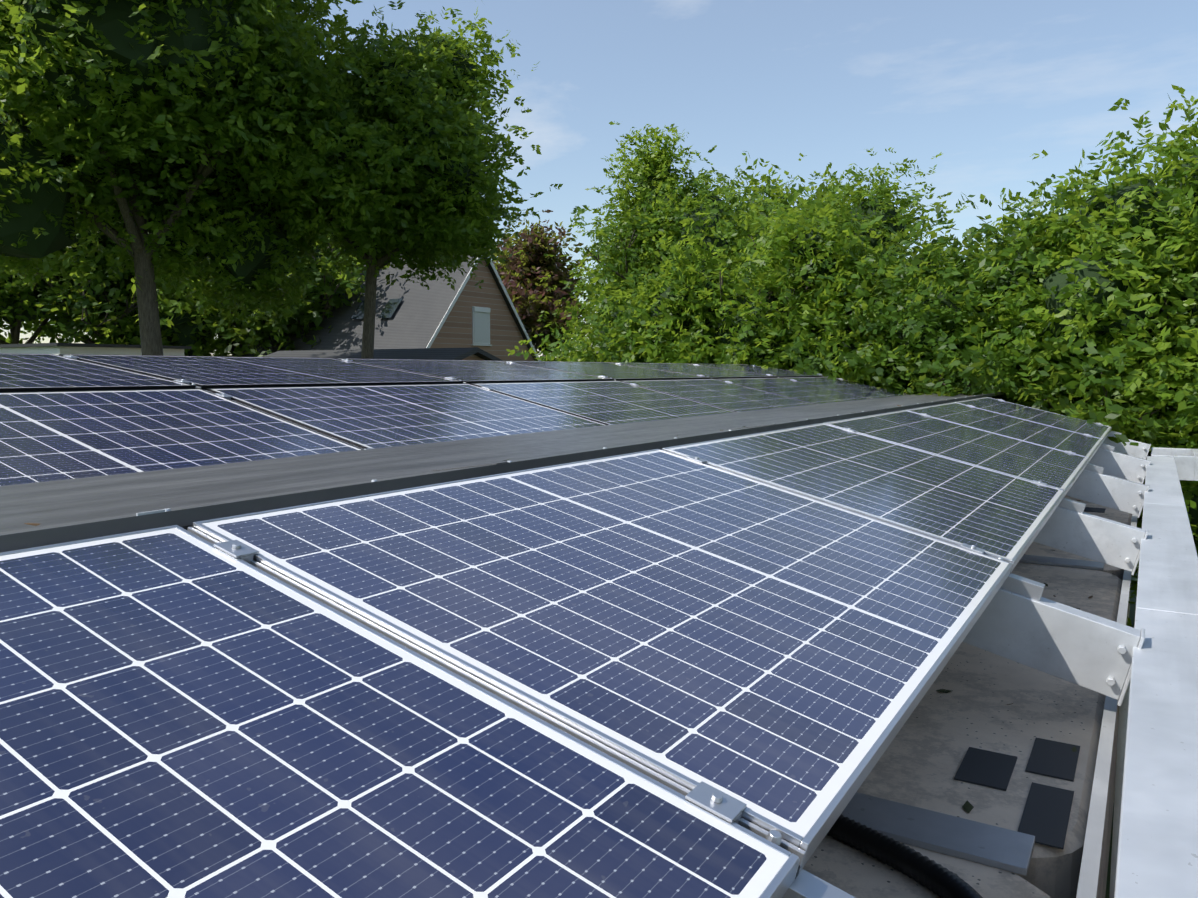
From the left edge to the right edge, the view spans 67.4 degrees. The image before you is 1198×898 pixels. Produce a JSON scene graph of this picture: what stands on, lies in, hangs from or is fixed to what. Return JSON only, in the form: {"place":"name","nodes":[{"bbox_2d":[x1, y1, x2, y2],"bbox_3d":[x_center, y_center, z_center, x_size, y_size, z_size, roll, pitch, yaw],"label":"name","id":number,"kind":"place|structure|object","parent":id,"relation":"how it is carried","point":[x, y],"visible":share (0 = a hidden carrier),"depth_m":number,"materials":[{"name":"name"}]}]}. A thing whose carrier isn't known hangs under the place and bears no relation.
{"place":"outdoors","nodes":[
{"label":"outdoors","id":0,"kind":"place"},
{"bbox_2d":[0,217,127,343],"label":"bush","id":1,"kind":"object","parent":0,"point":[25,304],"depth_m":42.43,"materials":[{"name":"green plant"}]},
{"bbox_2d":[6,313,216,345],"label":"bush","id":2,"kind":"object","parent":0,"point":[33,325],"depth_m":52.22,"materials":[{"name":"green plant"}]},
{"bbox_2d":[0,208,230,355],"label":"bush","id":3,"kind":"object","parent":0,"point":[98,286],"depth_m":41.49,"materials":[{"name":"green plant"}]},
{"bbox_2d":[49,233,342,356],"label":"bush","id":4,"kind":"object","parent":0,"point":[183,304],"depth_m":42.81,"materials":[{"name":"green plant"}]},
{"bbox_2d":[174,207,390,356],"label":"bush","id":5,"kind":"object","parent":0,"point":[349,282],"depth_m":41.66,"materials":[{"name":"green plant"}]},
{"bbox_2d":[263,347,502,360],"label":"shed roof","id":6,"kind":"structure","parent":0,"point":[475,353],"depth_m":29.74,"materials":[{"name":"grey"}]},
{"bbox_2d":[0,392,1004,552],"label":"wind deflector","id":7,"kind":"object","parent":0,"point":[66,510],"visible":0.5,"depth_m":2.33,"materials":[{"name":"black metal"}]},
{"bbox_2d":[165,394,984,510],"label":"screws","id":8,"kind":"object","parent":7,"relation":"attached to","point":[167,509],"visible":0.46,"depth_m":2.44,"materials":[{"name":"silver metal"}]},
{"bbox_2d":[0,0,1197,361],"label":"sky","id":9,"kind":"structure","parent":0,"point":[988,86],"materials":[{"name":"blue"}]},
{"bbox_2d":[580,179,742,339],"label":"tree","id":10,"kind":"object","parent":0,"point":[595,260],"depth_m":57.21,"materials":[{"name":"green plant"}]},
{"bbox_2d":[716,151,852,245],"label":"tree","id":11,"kind":"object","parent":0,"point":[768,188],"depth_m":50.43,"materials":[{"name":"green plant"}]},
{"bbox_2d":[743,166,985,267],"bbox_3d":[11.678,-6.563,40.734,12.732,11.920,10.570,-3,6,-35],"label":"tree","id":12,"kind":"object","parent":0,"point":[801,199],"depth_m":39.55,"materials":[{"name":"green plant"}]},
{"bbox_2d":[803,495,1131,897],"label":"garage roofs","id":13,"kind":"structure","parent":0,"point":[938,735],"depth_m":2.24,"materials":[{"name":"grey concrete"}]},
{"bbox_2d":[24,395,1115,812],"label":"debris leaves","id":14,"kind":"object","parent":13,"relation":"on","point":[968,807],"visible":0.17,"depth_m":2.08,"materials":[{"name":"brown plant"}]},
{"bbox_2d":[827,814,982,897],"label":"cable conduit","id":15,"kind":"object","parent":13,"relation":"on","point":[940,880],"visible":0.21,"depth_m":1.67,"materials":[{"name":"black plastic"}]},
{"bbox_2d":[841,555,1104,875],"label":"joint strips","id":16,"kind":"object","parent":13,"relation":"on","point":[986,844],"visible":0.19,"depth_m":1.81,"materials":[{"name":"grey metal"}]},
{"bbox_2d":[954,507,1105,849],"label":"bitumen patches","id":17,"kind":"object","parent":13,"relation":"on","point":[1045,816],"visible":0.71,"depth_m":2.07,"materials":[{"name":"grey"}]},
{"bbox_2d":[1105,563,1138,897],"bbox_3d":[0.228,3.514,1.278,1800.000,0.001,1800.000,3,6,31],"label":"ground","id":18,"kind":"structure","parent":0,"point":[1132,611],"depth_m":7.33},
{"bbox_2d":[0,343,191,355],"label":"roof parapet","id":19,"kind":"structure","parent":18,"relation":"on","point":[77,348],"depth_m":34.32,"materials":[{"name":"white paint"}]},
{"bbox_2d":[0,0,384,355],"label":"tree","id":20,"kind":"object","parent":18,"relation":"on","point":[283,36],"depth_m":21.17,"materials":[{"name":"green plant"}]},
{"bbox_2d":[241,0,562,358],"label":"tree","id":21,"kind":"object","parent":18,"relation":"on","point":[407,206],"depth_m":23.76,"materials":[{"name":"green plant"}]},
{"bbox_2d":[430,257,533,360],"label":"house walls","id":22,"kind":"structure","parent":18,"relation":"on","point":[455,331],"depth_m":41.70,"materials":[{"name":"brown wood"}]},
{"bbox_2d":[237,255,540,360],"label":"house roof","id":23,"kind":"structure","parent":22,"relation":"on","point":[410,315],"depth_m":41.14,"materials":[{"name":"grey tile"}]},
{"bbox_2d":[471,306,491,345],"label":"house windows","id":24,"kind":"structure","parent":22,"relation":"in","point":[480,326],"depth_m":41.48,"materials":[{"name":"grey glass"}]},
{"bbox_2d":[485,208,593,360],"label":"tree","id":25,"kind":"object","parent":18,"relation":"on","point":[530,301],"depth_m":53.00,"materials":[{"name":"plant"}]},
{"bbox_2d":[515,234,774,362],"bbox_3d":[0.924,-0.543,14.487,6.657,5.788,5.851,3,6,31],"label":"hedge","id":26,"kind":"object","parent":18,"relation":"on","point":[596,350],"depth_m":14.38,"materials":[{"name":"green plant"}]},
{"bbox_2d":[513,121,779,360],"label":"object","id":27,"kind":"object","parent":18,"relation":"on","point":[683,199],"depth_m":17.13,"materials":[{"name":"green plant"}]},
{"bbox_2d":[506,162,928,386],"bbox_3d":[1.922,-0.799,13.270,6.791,6.515,5.612,3,6,31],"label":"tree","id":28,"kind":"object","parent":18,"relation":"on","point":[684,348],"depth_m":12.44,"materials":[{"name":"green plant"}]},
{"bbox_2d":[723,226,887,304],"bbox_3d":[4.627,-0.503,14.313,6.265,5.767,6.056,3,6,31],"label":"hedge","id":29,"kind":"object","parent":18,"relation":"on","point":[768,265],"depth_m":12.57,"materials":[{"name":"green plant"}]},
{"bbox_2d":[675,147,966,289],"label":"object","id":30,"kind":"object","parent":18,"relation":"on","point":[858,198],"depth_m":15.99,"materials":[{"name":"green plant"}]},
{"bbox_2d":[697,193,1076,394],"bbox_3d":[4.244,-0.455,12.495,5.905,5.971,6.217,3,6,31],"label":"tree","id":31,"kind":"object","parent":18,"relation":"on","point":[866,306],"depth_m":11.47,"materials":[{"name":"green plant"}]},
{"bbox_2d":[780,174,1171,402],"bbox_3d":[4.732,-0.480,12.441,6.989,6.041,6.092,3,6,31],"label":"tree","id":32,"kind":"object","parent":18,"relation":"on","point":[907,297],"depth_m":10.80,"materials":[{"name":"green plant"}]},
{"bbox_2d":[854,170,1197,518],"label":"tree","id":33,"kind":"object","parent":18,"relation":"on","point":[1002,381],"depth_m":9.40,"materials":[{"name":"green plant"}]},
{"bbox_2d":[906,85,1197,610],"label":"tree","id":34,"kind":"object","parent":18,"relation":"on","point":[1131,271],"depth_m":9.56,"materials":[{"name":"green plant"}]},
{"bbox_2d":[959,117,1197,626],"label":"tree","id":35,"kind":"object","parent":18,"relation":"on","point":[1147,401],"depth_m":9.61,"materials":[{"name":"green plant"}]},
{"bbox_2d":[970,199,1187,314],"bbox_3d":[8.360,-0.647,12.304,6.738,6.402,7.372,3,6,31],"label":"hedge","id":36,"kind":"object","parent":18,"relation":"on","point":[1165,311],"depth_m":9.44,"materials":[{"name":"green plant"}]},
{"bbox_2d":[1097,587,1130,897],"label":"garage walls","id":37,"kind":"structure","parent":18,"relation":"on","point":[1102,882],"depth_m":6.07,"materials":[{"name":"grey concrete"}]},
{"bbox_2d":[1076,514,1137,897],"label":"metal rail","id":38,"kind":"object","parent":37,"relation":"attached to","point":[1089,872],"depth_m":1.92,"materials":[{"name":"silver metal"}]},
{"bbox_2d":[1109,682,1129,897],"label":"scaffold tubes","id":39,"kind":"object","parent":18,"relation":"on","point":[1122,724],"visible":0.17,"depth_m":3.49,"materials":[{"name":"metal"}]},
{"bbox_2d":[1151,447,1197,480],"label":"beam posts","id":40,"kind":"object","parent":18,"relation":"on","point":[1186,460],"visible":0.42,"depth_m":7.46,"materials":[{"name":"white metal"}]},
{"bbox_2d":[1114,456,1197,897],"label":"cap","id":41,"kind":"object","parent":40,"relation":"on","point":[1157,855],"depth_m":1.85,"materials":[{"name":"silver metal"}]},
{"bbox_2d":[962,435,1150,705],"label":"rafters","id":42,"kind":"object","parent":41,"relation":"on","point":[1090,651],"visible":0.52,"depth_m":2.47,"materials":[{"name":"silver metal"}]},
{"bbox_2d":[0,525,798,897],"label":"solar panel","id":43,"kind":"object","parent":42,"relation":"attached to","point":[184,713],"visible":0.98,"depth_m":0.97,"materials":[{"name":"blue glass"}]},
{"bbox_2d":[193,449,1012,869],"bbox_3d":[0.213,0.237,2.016,1.110,0.300,1.722,3,6,31],"label":"solar panel","id":44,"kind":"object","parent":42,"relation":"attached to","point":[773,657],"visible":0.85,"depth_m":1.60,"materials":[{"name":"blue glass"}]},
{"bbox_2d":[187,399,1121,897],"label":"rail clamps","id":45,"kind":"object","parent":42,"relation":"attached to","point":[731,809],"visible":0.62,"depth_m":1.18,"materials":[{"name":"silver metal"}]},
{"bbox_2d":[662,423,1065,571],"bbox_3d":[1.130,0.107,3.503,1.110,0.300,1.722,3,6,31],"label":"solar panel","id":46,"kind":"object","parent":42,"relation":"attached to","point":[995,514],"visible":0.79,"depth_m":3.25,"materials":[{"name":"blue glass"}]},
{"bbox_2d":[824,410,1089,496],"bbox_3d":[2.048,-0.023,4.990,1.110,0.300,1.722,3,6,31],"label":"solar panel","id":47,"kind":"object","parent":42,"relation":"attached to","point":[1050,467],"visible":0.77,"depth_m":4.82,"materials":[{"name":"blue glass"}]},
{"bbox_2d":[906,402,1102,462],"bbox_3d":[2.965,-0.152,6.476,1.110,0.300,1.722,3,6,31],"label":"solar panel","id":48,"kind":"object","parent":42,"relation":"attached to","point":[1027,431],"visible":0.67,"depth_m":6.35,"materials":[{"name":"blue glass"}]},
{"bbox_2d":[955,397,1111,442],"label":"solar panel","id":49,"kind":"object","parent":42,"relation":"on","point":[1080,426],"visible":0.79,"depth_m":7.86,"materials":[{"name":"blue glass"}]},
{"bbox_2d":[1166,302,1197,365],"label":"hedge","id":50,"kind":"object","parent":18,"relation":"on","point":[1188,307],"visible":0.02,"depth_m":9.43,"materials":[{"name":"green plant"}]},
{"bbox_3d":[-0.922,1.308,5.556,2.584,3.652,14.086,3,6,31],"label":"roof support","id":51,"kind":"object","parent":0,"visible":0},
{"bbox_2d":[63,355,820,388],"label":"panel clamps","id":52,"kind":"object","parent":51,"relation":"on","point":[181,380],"visible":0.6,"depth_m":4.84,"materials":[{"name":"silver metal"}]},
{"bbox_2d":[0,353,194,391],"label":"solar panel","id":53,"kind":"object","parent":52,"relation":"on","point":[21,372],"visible":0.79,"depth_m":3.74,"materials":[{"name":"blue"}]},
{"bbox_2d":[59,354,462,389],"bbox_3d":[-1.734,-0.417,4.875,1.129,0.178,1.722,3,6,31],"label":"solar panel","id":54,"kind":"object","parent":52,"relation":"on","point":[204,372],"visible":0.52,"depth_m":4.68,"materials":[{"name":"blue"}]},
{"bbox_2d":[334,358,613,383],"bbox_3d":[-0.817,-0.547,6.361,1.129,0.178,1.722,3,6,31],"label":"solar panel","id":55,"kind":"object","parent":52,"relation":"on","point":[476,371],"visible":0.62,"depth_m":6.21,"materials":[{"name":"blue"}]},
{"bbox_2d":[502,361,710,380],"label":"solar panel","id":56,"kind":"object","parent":52,"relation":"on","point":[618,372],"visible":0.65,"depth_m":7.73,"materials":[{"name":"blue"}]},
{"bbox_2d":[608,362,777,378],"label":"solar panel","id":57,"kind":"object","parent":52,"relation":"on","point":[711,372],"visible":0.71,"depth_m":9.24,"materials":[{"name":"blue"}]},
{"bbox_2d":[686,363,827,377],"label":"solar panel","id":58,"kind":"object","parent":52,"relation":"on","point":[780,373],"visible":0.52,"depth_m":10.71,"materials":[{"name":"blue"}]},
{"bbox_2d":[206,378,871,449],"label":"panel clamps","id":59,"kind":"object","parent":51,"relation":"on","point":[225,395],"visible":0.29,"depth_m":3.75,"materials":[{"name":"silver metal"}]},
{"bbox_2d":[0,388,363,485],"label":"solar panel","id":60,"kind":"object","parent":59,"relation":"attached to","point":[52,435],"visible":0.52,"depth_m":3.02,"materials":[{"name":"blue"}]},
{"bbox_2d":[207,383,605,448],"bbox_3d":[-0.757,-0.158,4.294,1.114,0.281,1.722,3,6,31],"label":"solar panel","id":61,"kind":"object","parent":59,"relation":"attached to","point":[371,416],"visible":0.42,"depth_m":4.13,"materials":[{"name":"blue"}]},
{"bbox_2d":[471,381,733,424],"bbox_3d":[0.161,-0.288,5.781,1.114,0.281,1.722,3,6,31],"label":"solar panel","id":62,"kind":"object","parent":59,"relation":"attached to","point":[610,402],"visible":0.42,"depth_m":5.67,"materials":[{"name":"blue"}]},
{"bbox_2d":[621,379,813,411],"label":"solar panel","id":63,"kind":"object","parent":59,"relation":"attached to","point":[726,395],"visible":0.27,"depth_m":7.18,"materials":[{"name":"blue"}]},
{"bbox_2d":[717,378,868,403],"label":"solar panel","id":64,"kind":"object","parent":59,"relation":"attached to","point":[801,391],"visible":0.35,"depth_m":8.69,"materials":[{"name":"blue"}]},
{"bbox_2d":[782,377,907,398],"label":"solar panel","id":65,"kind":"object","parent":59,"relation":"on","point":[855,388],"visible":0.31,"depth_m":10.16,"materials":[{"name":"blue"}]}
]}

